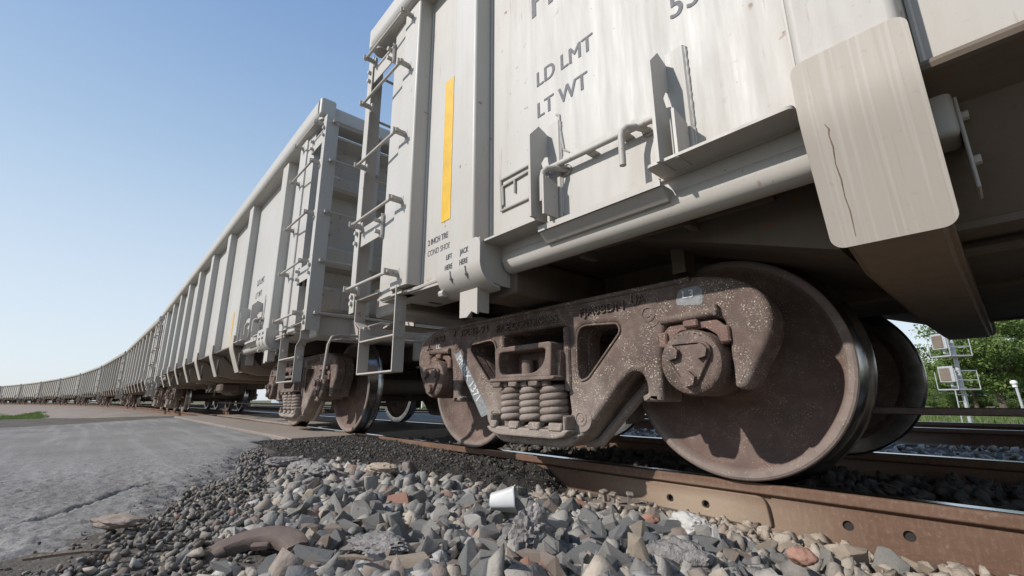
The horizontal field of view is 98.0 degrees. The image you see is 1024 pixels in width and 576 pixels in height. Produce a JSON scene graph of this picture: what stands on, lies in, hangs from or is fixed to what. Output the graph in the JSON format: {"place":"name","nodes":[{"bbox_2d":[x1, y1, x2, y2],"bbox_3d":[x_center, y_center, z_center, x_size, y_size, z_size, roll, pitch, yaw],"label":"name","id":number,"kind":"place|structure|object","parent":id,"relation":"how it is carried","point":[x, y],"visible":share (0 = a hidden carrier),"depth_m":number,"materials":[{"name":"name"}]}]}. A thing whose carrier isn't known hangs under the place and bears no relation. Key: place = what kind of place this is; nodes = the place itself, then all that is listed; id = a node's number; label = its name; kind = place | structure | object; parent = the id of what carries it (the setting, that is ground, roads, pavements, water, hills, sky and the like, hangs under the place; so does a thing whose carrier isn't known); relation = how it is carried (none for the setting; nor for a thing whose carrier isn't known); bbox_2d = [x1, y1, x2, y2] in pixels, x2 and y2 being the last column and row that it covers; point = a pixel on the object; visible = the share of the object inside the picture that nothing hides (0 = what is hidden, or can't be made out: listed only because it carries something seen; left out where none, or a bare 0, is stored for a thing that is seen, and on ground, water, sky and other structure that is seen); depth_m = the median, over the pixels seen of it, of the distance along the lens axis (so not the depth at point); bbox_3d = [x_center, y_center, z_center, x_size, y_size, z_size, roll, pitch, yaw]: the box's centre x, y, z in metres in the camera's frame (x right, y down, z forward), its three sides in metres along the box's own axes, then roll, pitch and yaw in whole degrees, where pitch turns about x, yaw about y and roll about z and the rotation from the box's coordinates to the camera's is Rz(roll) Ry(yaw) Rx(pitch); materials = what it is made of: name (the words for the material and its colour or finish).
{"place":"outdoors","nodes":[
{"label":"outdoors","id":0,"kind":"place"},
{"bbox_2d":[0,446,256,561],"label":"road","id":1,"kind":"structure","parent":0,"point":[68,498],"depth_m":1.88,"materials":[{"name":"asphalt"}]},
{"bbox_2d":[0,418,271,461],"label":"road","id":2,"kind":"structure","parent":0,"point":[87,439],"depth_m":4.25,"materials":[{"name":"asphalt"}]},
{"bbox_2d":[0,404,278,417],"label":"embankment","id":3,"kind":"structure","parent":0,"point":[61,411],"depth_m":29.43,"materials":[{"name":"concrete"}]},
{"bbox_2d":[0,415,1023,575],"bbox_3d":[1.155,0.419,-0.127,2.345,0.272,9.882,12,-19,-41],"label":"gravel","id":4,"kind":"structure","parent":3,"relation":"on","point":[277,502],"depth_m":1.37,"materials":[{"name":"gravel"}]},
{"bbox_2d":[22,549,111,560],"bbox_3d":[-1.009,0.604,1.012,0.161,0.017,0.017,3,-14,-14],"label":"twig","id":5,"kind":"object","parent":4,"relation":"on","point":[54,554],"visible":1,"depth_m":1.01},
{"bbox_2d":[89,512,148,529],"bbox_3d":[-1.118,0.657,1.253,0.170,0.038,0.072,-2,-14,5],"label":"flat stone","id":6,"kind":"object","parent":4,"relation":"on","point":[117,521],"visible":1,"depth_m":1.24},
{"bbox_2d":[174,415,229,420],"bbox_3d":[-6.364,2.724,9.074,0.595,0.166,2.730,12,-19,-41],"label":"crossing panel","id":7,"kind":"object","parent":4,"relation":"on","point":[199,417],"visible":0.39,"depth_m":8.93,"materials":[{"name":"concrete"}]},
{"bbox_2d":[210,560,232,575],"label":"ballast stone","id":8,"kind":"object","parent":4,"relation":"on","point":[224,567],"visible":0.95,"depth_m":0.96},
{"bbox_2d":[194,419,268,427],"bbox_3d":[-4.517,2.221,7.099,0.595,0.166,2.730,12,-19,-41],"label":"crossing panel","id":9,"kind":"object","parent":4,"relation":"on","point":[224,423],"visible":0.35,"depth_m":6.86,"materials":[{"name":"concrete"}]},
{"bbox_2d":[203,526,309,561],"bbox_3d":[-0.648,0.662,1.136,0.274,0.030,0.145,-6,10,5],"label":"brake shoe","id":10,"kind":"object","parent":4,"relation":"on","point":[278,538],"visible":0.84,"depth_m":1.14,"materials":[{"name":"metal"}]},
{"bbox_2d":[251,553,276,575],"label":"ballast stone","id":11,"kind":"object","parent":4,"relation":"on","point":[265,565],"visible":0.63,"depth_m":0.96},
{"bbox_2d":[217,414,336,423],"bbox_3d":[-4.601,2.651,8.826,1.260,0.166,5.480,12,-19,-41],"label":"crossing panel","id":12,"kind":"object","parent":4,"relation":"on","point":[276,418],"visible":0.35,"depth_m":8.32,"materials":[{"name":"concrete"}]},
{"bbox_2d":[264,456,303,467],"bbox_3d":[-1.335,1.018,2.607,0.214,0.065,0.123,5,-15,-20],"label":"asphalt chunk","id":13,"kind":"object","parent":4,"relation":"on","point":[282,462],"visible":0.79,"depth_m":2.56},
{"bbox_2d":[226,424,354,439],"bbox_3d":[-2.671,1.718,5.124,0.595,0.166,2.730,12,-19,-41],"label":"crossing panel","id":14,"kind":"object","parent":4,"relation":"on","point":[275,431],"visible":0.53,"depth_m":4.79,"materials":[{"name":"concrete"}]},
{"bbox_2d":[287,502,309,516],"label":"ballast stone","id":15,"kind":"object","parent":4,"relation":"on","point":[300,509],"visible":0.44,"depth_m":1.49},
{"bbox_2d":[286,460,317,475],"bbox_3d":[-1.091,0.945,2.341,0.270,0.082,0.142,-10,-17,34],"label":"asphalt chunk","id":16,"kind":"object","parent":4,"relation":"on","point":[300,467],"visible":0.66,"depth_m":2.29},
{"bbox_2d":[293,514,314,527],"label":"ballast stone","id":17,"kind":"object","parent":4,"relation":"on","point":[302,518],"visible":0.28,"depth_m":1.32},
{"bbox_2d":[293,544,334,565],"bbox_3d":[-0.488,0.665,1.064,0.117,0.092,0.043,0,-14,-1],"label":"ballast stone","id":18,"kind":"object","parent":4,"relation":"on","point":[322,557],"visible":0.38,"depth_m":1.06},
{"bbox_2d":[303,463,338,477],"bbox_3d":[-0.986,0.928,2.265,0.220,0.071,0.133,-7,-15,24],"label":"asphalt chunk","id":19,"kind":"object","parent":4,"relation":"on","point":[319,470],"visible":0.87,"depth_m":2.23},
{"bbox_2d":[325,493,341,512],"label":"ballast stone","id":20,"kind":"object","parent":4,"relation":"on","point":[333,500],"visible":0.25,"depth_m":1.57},
{"bbox_2d":[329,529,345,549],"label":"ballast stone","id":21,"kind":"object","parent":4,"relation":"on","point":[337,536],"visible":0.58,"depth_m":1.20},
{"bbox_2d":[336,518,359,535],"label":"ballast stone","id":22,"kind":"object","parent":4,"relation":"on","point":[343,523],"visible":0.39,"depth_m":1.34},
{"bbox_2d":[338,554,374,561],"bbox_3d":[-0.341,0.590,0.974,0.092,0.017,0.017,-6,-15,22],"label":"twig","id":23,"kind":"object","parent":4,"relation":"on","point":[354,556],"visible":1,"depth_m":0.97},
{"bbox_2d":[350,500,371,518],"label":"ballast stone","id":24,"kind":"object","parent":4,"relation":"on","point":[363,506],"visible":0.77,"depth_m":1.49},
{"bbox_2d":[356,553,383,572],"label":"ballast stone","id":25,"kind":"object","parent":4,"relation":"on","point":[360,564],"visible":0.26,"depth_m":1.00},
{"bbox_2d":[362,512,384,532],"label":"ballast stone","id":26,"kind":"object","parent":4,"relation":"on","point":[372,522],"visible":0.45,"depth_m":1.34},
{"bbox_2d":[346,530,410,555],"bbox_3d":[-0.340,0.664,1.147,0.188,0.058,0.121,-8,-16,30],"label":"asphalt chunk","id":27,"kind":"object","parent":4,"relation":"on","point":[379,541],"visible":0.83,"depth_m":1.12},
{"bbox_2d":[306,421,451,438],"bbox_3d":[-1.875,1.909,5.910,1.260,0.166,2.600,12,-19,-41],"label":"crossing panel","id":28,"kind":"object","parent":4,"relation":"on","point":[404,430],"visible":0.3,"depth_m":5.18,"materials":[{"name":"concrete"}]},
{"bbox_2d":[364,462,397,474],"bbox_3d":[-0.681,0.944,2.327,0.183,0.060,0.111,-4,-14,14],"label":"asphalt chunk","id":29,"kind":"object","parent":4,"relation":"on","point":[379,468],"visible":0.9,"depth_m":2.29,"materials":[{"name":"beige stone"}]},
{"bbox_2d":[319,413,443,423],"bbox_3d":[-2.856,2.587,8.614,0.610,0.166,8.150,12,-19,-41],"label":"crossing panel","id":30,"kind":"object","parent":4,"relation":"on","point":[413,420],"visible":0.02,"depth_m":7.45,"materials":[{"name":"concrete"}]},
{"bbox_2d":[385,511,404,529],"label":"ballast stone","id":31,"kind":"object","parent":4,"relation":"on","point":[393,518],"visible":0.4,"depth_m":1.36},
{"bbox_2d":[385,491,409,503],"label":"ballast stone","id":32,"kind":"object","parent":4,"relation":"on","point":[402,497],"visible":0.3,"depth_m":1.74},
{"bbox_2d":[389,524,414,542],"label":"ballast stone","id":33,"kind":"object","parent":4,"relation":"on","point":[397,529],"visible":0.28,"depth_m":1.22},
{"bbox_2d":[387,551,429,568],"bbox_3d":[-0.237,0.644,1.017,0.102,0.074,0.030,1,-24,5],"label":"ballast stone","id":34,"kind":"object","parent":4,"relation":"on","point":[409,560],"visible":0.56,"depth_m":1.02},
{"bbox_2d":[252,436,565,493],"bbox_3d":[-0.979,1.197,3.036,1.045,0.165,2.992,12,-19,-41],"label":"asphalt patch","id":35,"kind":"object","parent":4,"relation":"on","point":[521,481],"visible":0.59,"depth_m":2.65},
{"bbox_2d":[253,435,566,494],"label":"asphalt crumbs","id":36,"kind":"object","parent":35,"relation":"on","point":[369,454],"visible":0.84,"depth_m":3.12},
{"bbox_2d":[411,519,427,531],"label":"ballast stone","id":37,"kind":"object","parent":4,"relation":"on","point":[417,525],"visible":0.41,"depth_m":1.41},
{"bbox_2d":[409,490,429,502],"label":"ballast stone","id":38,"kind":"object","parent":4,"relation":"on","point":[420,496],"visible":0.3,"depth_m":1.76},
{"bbox_2d":[414,536,438,554],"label":"ballast stone","id":39,"kind":"object","parent":4,"relation":"on","point":[428,545],"visible":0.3,"depth_m":1.13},
{"bbox_2d":[421,519,440,535],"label":"ballast stone","id":40,"kind":"object","parent":4,"relation":"on","point":[433,525],"visible":0.26,"depth_m":1.32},
{"bbox_2d":[433,505,450,520],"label":"ballast stone","id":41,"kind":"object","parent":4,"relation":"on","point":[439,512],"visible":0.64,"depth_m":1.48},
{"bbox_2d":[454,492,477,505],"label":"ballast stone","id":42,"kind":"object","parent":4,"relation":"on","point":[468,498],"visible":0.21,"depth_m":1.72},
{"bbox_2d":[458,538,477,575],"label":"ballast stone","id":43,"kind":"object","parent":4,"relation":"on","point":[468,554],"visible":0.75,"depth_m":1.06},
{"bbox_2d":[463,514,482,527],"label":"ballast stone","id":44,"kind":"object","parent":4,"relation":"on","point":[472,520],"visible":0.42,"depth_m":1.43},
{"bbox_2d":[469,549,494,568],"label":"ballast stone","id":45,"kind":"object","parent":4,"relation":"on","point":[481,555],"visible":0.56,"depth_m":1.04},
{"bbox_2d":[473,536,498,551],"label":"ballast stone","id":46,"kind":"object","parent":4,"relation":"on","point":[491,546],"visible":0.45,"depth_m":1.18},
{"bbox_2d":[470,557,506,575],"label":"ballast stone","id":47,"kind":"object","parent":4,"relation":"on","point":[479,568],"visible":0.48,"depth_m":0.98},
{"bbox_2d":[479,522,498,539],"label":"ballast stone","id":48,"kind":"object","parent":4,"relation":"on","point":[489,531],"visible":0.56,"depth_m":1.26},
{"bbox_2d":[488,510,503,524],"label":"ballast stone","id":49,"kind":"object","parent":4,"relation":"on","point":[496,516],"visible":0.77,"depth_m":1.49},
{"bbox_2d":[490,485,517,513],"bbox_3d":[-0.029,0.772,1.611,0.094,0.097,0.075,-11,-16,10],"label":"plastic cup","id":50,"kind":"object","parent":4,"relation":"on","point":[502,500],"visible":0.96,"depth_m":1.59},
{"bbox_2d":[507,497,524,517],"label":"ballast stone","id":51,"kind":"object","parent":4,"relation":"on","point":[519,506],"visible":0.38,"depth_m":1.61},
{"bbox_2d":[508,503,554,549],"bbox_3d":[0.048,0.654,1.192,0.118,0.146,0.121,12,-19,-41],"label":"slag lump","id":52,"kind":"object","parent":4,"relation":"on","point":[530,526],"visible":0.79,"depth_m":1.17,"materials":[{"name":"stone"}]},
{"bbox_2d":[515,548,558,564],"bbox_3d":[0.066,0.669,1.088,0.116,0.056,0.045,-11,-17,36],"label":"ballast stone","id":53,"kind":"object","parent":4,"relation":"on","point":[533,555],"visible":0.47,"depth_m":1.08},
{"bbox_2d":[530,533,564,553],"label":"ballast stone","id":54,"kind":"object","parent":4,"relation":"on","point":[553,543],"visible":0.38,"depth_m":1.14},
{"bbox_2d":[542,499,559,512],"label":"ballast stone","id":55,"kind":"object","parent":4,"relation":"on","point":[549,505],"visible":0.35,"depth_m":1.66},
{"bbox_2d":[539,552,566,575],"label":"ballast stone","id":56,"kind":"object","parent":4,"relation":"on","point":[551,565],"visible":0.99,"depth_m":1.01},
{"bbox_2d":[547,519,568,528],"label":"ballast stone","id":57,"kind":"object","parent":4,"relation":"on","point":[557,524],"visible":0.36,"depth_m":1.37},
{"bbox_2d":[556,551,570,572],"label":"ballast stone","id":58,"kind":"object","parent":4,"relation":"on","point":[562,556],"visible":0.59,"depth_m":1.07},
{"bbox_2d":[560,498,580,512],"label":"ballast stone","id":59,"kind":"object","parent":4,"relation":"on","point":[571,504],"visible":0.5,"depth_m":1.74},
{"bbox_2d":[565,561,580,575],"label":"ballast stone","id":60,"kind":"object","parent":4,"relation":"on","point":[573,569],"visible":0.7,"depth_m":1.05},
{"bbox_2d":[566,541,601,564],"bbox_3d":[0.196,0.683,1.121,0.115,0.068,0.051,-9,-55,-18],"label":"ballast stone","id":61,"kind":"object","parent":4,"relation":"on","point":[589,546],"visible":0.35,"depth_m":1.12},
{"bbox_2d":[580,507,601,523],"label":"ballast stone","id":62,"kind":"object","parent":4,"relation":"on","point":[590,516],"visible":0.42,"depth_m":1.54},
{"bbox_2d":[591,519,606,537],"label":"ballast stone","id":63,"kind":"object","parent":4,"relation":"on","point":[597,527],"visible":0.52,"depth_m":1.39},
{"bbox_2d":[602,514,618,535],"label":"ballast stone","id":64,"kind":"object","parent":4,"relation":"on","point":[609,522],"visible":0.3,"depth_m":1.43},
{"bbox_2d":[597,540,631,566],"bbox_3d":[0.246,0.683,1.093,0.091,0.080,0.027,35,-5,14],"label":"ballast stone","id":65,"kind":"object","parent":4,"relation":"on","point":[608,548],"visible":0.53,"depth_m":1.09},
{"bbox_2d":[587,489,653,512],"bbox_3d":[0.498,0.959,2.035,0.220,0.069,0.220,12,-19,-41],"label":"tie plate","id":66,"kind":"object","parent":4,"relation":"on","point":[625,502],"visible":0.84,"depth_m":2.00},
{"bbox_2d":[609,525,632,547],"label":"ballast stone","id":67,"kind":"object","parent":4,"relation":"on","point":[617,532],"visible":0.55,"depth_m":1.28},
{"bbox_2d":[629,520,648,536],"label":"ballast stone","id":68,"kind":"object","parent":4,"relation":"on","point":[639,528],"visible":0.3,"depth_m":1.44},
{"bbox_2d":[627,532,651,562],"bbox_3d":[0.337,0.708,1.163,0.066,0.130,0.032,-12,-18,12],"label":"ballast stone","id":69,"kind":"object","parent":4,"relation":"on","point":[636,548],"visible":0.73,"depth_m":1.16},
{"bbox_2d":[634,519,671,534],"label":"ballast stone","id":70,"kind":"object","parent":4,"relation":"on","point":[653,527],"visible":0.22,"depth_m":1.49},
{"bbox_2d":[657,520,681,527],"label":"ballast stone","id":71,"kind":"object","parent":4,"relation":"on","point":[671,523],"visible":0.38,"depth_m":1.51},
{"bbox_2d":[646,536,713,568],"bbox_3d":[0.459,0.745,1.229,0.182,0.106,0.127,-15,-20,45],"label":"concrete chunk","id":72,"kind":"object","parent":4,"relation":"on","point":[678,550],"visible":0.63,"depth_m":1.20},
{"bbox_2d":[669,510,710,533],"bbox_3d":[0.614,0.818,1.535,0.097,0.080,0.196,3,-14,-13],"label":"concrete chunk","id":73,"kind":"object","parent":4,"relation":"on","point":[689,521],"visible":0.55,"depth_m":1.51,"materials":[{"name":"concrete"}]},
{"bbox_2d":[694,524,711,536],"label":"ballast stone","id":74,"kind":"object","parent":4,"relation":"on","point":[700,529],"visible":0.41,"depth_m":1.44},
{"bbox_2d":[692,535,719,546],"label":"ballast stone","id":75,"kind":"object","parent":4,"relation":"on","point":[714,542],"visible":0.25,"depth_m":1.40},
{"bbox_2d":[699,542,719,555],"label":"ballast stone","id":76,"kind":"object","parent":4,"relation":"on","point":[710,548],"visible":0.26,"depth_m":1.35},
{"bbox_2d":[409,435,1023,511],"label":"ballast stones","id":77,"kind":"object","parent":4,"relation":"on","point":[953,487],"visible":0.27,"depth_m":2.30,"materials":[{"name":"gravel"}]},
{"bbox_2d":[723,548,739,562],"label":"ballast stone","id":78,"kind":"object","parent":4,"relation":"on","point":[732,554],"visible":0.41,"depth_m":1.29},
{"bbox_2d":[755,540,777,549],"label":"ballast stone","id":79,"kind":"object","parent":4,"relation":"on","point":[771,543],"visible":0.31,"depth_m":1.41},
{"bbox_2d":[769,551,788,563],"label":"ballast stone","id":80,"kind":"object","parent":4,"relation":"on","point":[778,558],"visible":0.32,"depth_m":1.33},
{"bbox_2d":[786,546,818,566],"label":"red stone","id":81,"kind":"object","parent":4,"relation":"on","point":[802,556],"visible":1,"depth_m":1.17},
{"bbox_2d":[804,534,827,549],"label":"ballast stone","id":82,"kind":"object","parent":4,"relation":"on","point":[809,539],"visible":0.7,"depth_m":1.49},
{"bbox_2d":[623,428,1023,460],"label":"ballast stones","id":83,"kind":"object","parent":4,"relation":"on","point":[1013,452],"visible":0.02,"depth_m":4.20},
{"bbox_2d":[820,547,834,571],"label":"ballast stone","id":84,"kind":"object","parent":4,"relation":"on","point":[826,555],"visible":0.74,"depth_m":1.31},
{"bbox_2d":[831,543,869,568],"bbox_3d":[1.042,0.826,1.356,0.120,0.083,0.048,16,13,1],"label":"ballast stone","id":85,"kind":"object","parent":4,"relation":"on","point":[856,553],"visible":0.59,"depth_m":1.34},
{"bbox_2d":[871,546,909,575],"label":"ballast stone","id":86,"kind":"object","parent":4,"relation":"on","point":[890,558],"visible":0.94,"depth_m":1.32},
{"bbox_2d":[917,560,937,573],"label":"ballast stone","id":87,"kind":"object","parent":4,"relation":"on","point":[925,567],"visible":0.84,"depth_m":1.28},
{"bbox_2d":[2,403,1023,486],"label":"rail","id":88,"kind":"object","parent":3,"relation":"on","point":[1008,472],"visible":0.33,"depth_m":2.56,"materials":[{"name":"metal"}]},
{"bbox_2d":[77,365,105,404],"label":"coal gondola","id":89,"kind":"object","parent":88,"relation":"on","point":[87,389],"visible":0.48,"depth_m":42.27,"materials":[{"name":"grey paint"}]},
{"bbox_2d":[96,351,141,406],"bbox_3d":[-28.174,7.071,33.215,16.247,3.360,3.200,-14,-19,43],"label":"coal gondola","id":90,"kind":"object","parent":88,"relation":"on","point":[111,373],"visible":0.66,"depth_m":31.30,"materials":[{"name":"grey paint"}]},
{"bbox_2d":[118,316,224,409],"bbox_3d":[-16.812,4.224,22.057,3.200,3.360,16.247,13,-19,-42],"label":"coal gondola","id":91,"kind":"object","parent":88,"relation":"on","point":[140,354],"visible":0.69,"depth_m":19.05,"materials":[{"name":"grey paint"}]},
{"bbox_2d":[149,97,446,432],"bbox_3d":[-5.827,1.292,10.546,3.200,3.360,16.247,12,-19,-41],"label":"coal gondola","id":92,"kind":"object","parent":88,"relation":"on","point":[260,300],"visible":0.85,"depth_m":5.02,"materials":[{"name":"grey paint"}]},
{"bbox_2d":[343,0,1023,483],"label":"coal gondola","id":93,"kind":"object","parent":88,"relation":"on","point":[727,238],"visible":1,"depth_m":1.78,"materials":[{"name":"grey metal"}]},
{"bbox_2d":[9,404,1023,575],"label":"rail","id":94,"kind":"object","parent":3,"relation":"on","point":[990,540],"visible":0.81,"depth_m":1.61,"materials":[{"name":"metal"}]},
{"bbox_2d":[0,384,35,403],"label":"coal gondola","id":95,"kind":"object","parent":94,"relation":"on","point":[9,392],"visible":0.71,"depth_m":80.99,"materials":[{"name":"grey paint"}]},
{"bbox_2d":[19,381,55,403],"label":"coal gondola","id":96,"kind":"object","parent":94,"relation":"on","point":[29,392],"visible":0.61,"depth_m":72.18,"materials":[{"name":"grey paint"}]},
{"bbox_2d":[38,378,77,403],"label":"coal gondola","id":97,"kind":"object","parent":94,"relation":"on","point":[49,390],"visible":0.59,"depth_m":62.82,"materials":[{"name":"grey paint"}]},
{"bbox_2d":[57,373,97,403],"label":"coal gondola","id":98,"kind":"object","parent":94,"relation":"on","point":[68,390],"visible":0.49,"depth_m":53.02,"materials":[{"name":"grey paint"}]},
{"bbox_2d":[20,403,1023,451],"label":"rail","id":99,"kind":"object","parent":3,"relation":"on","point":[956,437],"visible":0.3,"depth_m":4.57,"materials":[{"name":"metal"}]},
{"bbox_2d":[112,403,1023,429],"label":"rail","id":100,"kind":"object","parent":3,"relation":"on","point":[993,426],"visible":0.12,"depth_m":5.56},
{"bbox_2d":[322,412,442,419],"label":"road","id":101,"kind":"structure","parent":0,"point":[419,416],"depth_m":9.32,"materials":[{"name":"asphalt"}]},
{"bbox_2d":[0,0,1013,401],"label":"sky","id":102,"kind":"structure","parent":0,"point":[133,133],"materials":[{"name":"blue"}]},
{"bbox_2d":[0,396,1022,423],"bbox_3d":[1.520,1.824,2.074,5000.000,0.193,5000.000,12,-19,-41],"label":"ground","id":103,"kind":"structure","parent":0,"point":[203,402],"depth_m":132.82,"materials":[{"name":"soil"}]},
{"bbox_2d":[0,410,50,419],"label":"grass","id":104,"kind":"structure","parent":103,"relation":"on","point":[35,415],"depth_m":33.17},
{"bbox_2d":[925,388,945,406],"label":"bush","id":105,"kind":"object","parent":103,"relation":"on","point":[930,401],"visible":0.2,"depth_m":45.95,"materials":[{"name":"green plant"}]},
{"bbox_2d":[926,334,980,422],"bbox_3d":[18.642,3.626,18.692,0.935,4.306,0.935,0,-14,0],"label":"signal mast","id":106,"kind":"object","parent":103,"relation":"on","point":[945,373],"visible":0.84,"depth_m":18.68,"materials":[{"name":"metal"}]},
{"bbox_2d":[934,385,990,407],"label":"bush","id":107,"kind":"object","parent":103,"relation":"on","point":[954,403],"visible":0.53,"depth_m":42.94,"materials":[{"name":"green plant"}]},
{"bbox_2d":[908,319,1023,407],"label":"tree","id":108,"kind":"object","parent":103,"relation":"on","point":[997,379],"visible":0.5,"depth_m":29.27,"materials":[{"name":"green plant"}]},
{"bbox_2d":[927,352,1021,407],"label":"tree","id":109,"kind":"object","parent":103,"relation":"on","point":[932,381],"visible":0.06,"depth_m":42.33,"materials":[{"name":"green plant"}]},
{"bbox_2d":[938,319,1023,378],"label":"tree","id":110,"kind":"object","parent":103,"relation":"on","point":[1012,369],"visible":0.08,"depth_m":30.34,"materials":[{"name":"green plant"}]},
{"bbox_2d":[978,384,1023,407],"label":"bush","id":111,"kind":"object","parent":103,"relation":"on","point":[1011,404],"visible":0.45,"depth_m":39.12,"materials":[{"name":"green plant"}]},
{"bbox_2d":[380,406,1023,423],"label":"grass","id":112,"kind":"structure","parent":0,"point":[1019,420],"depth_m":23.18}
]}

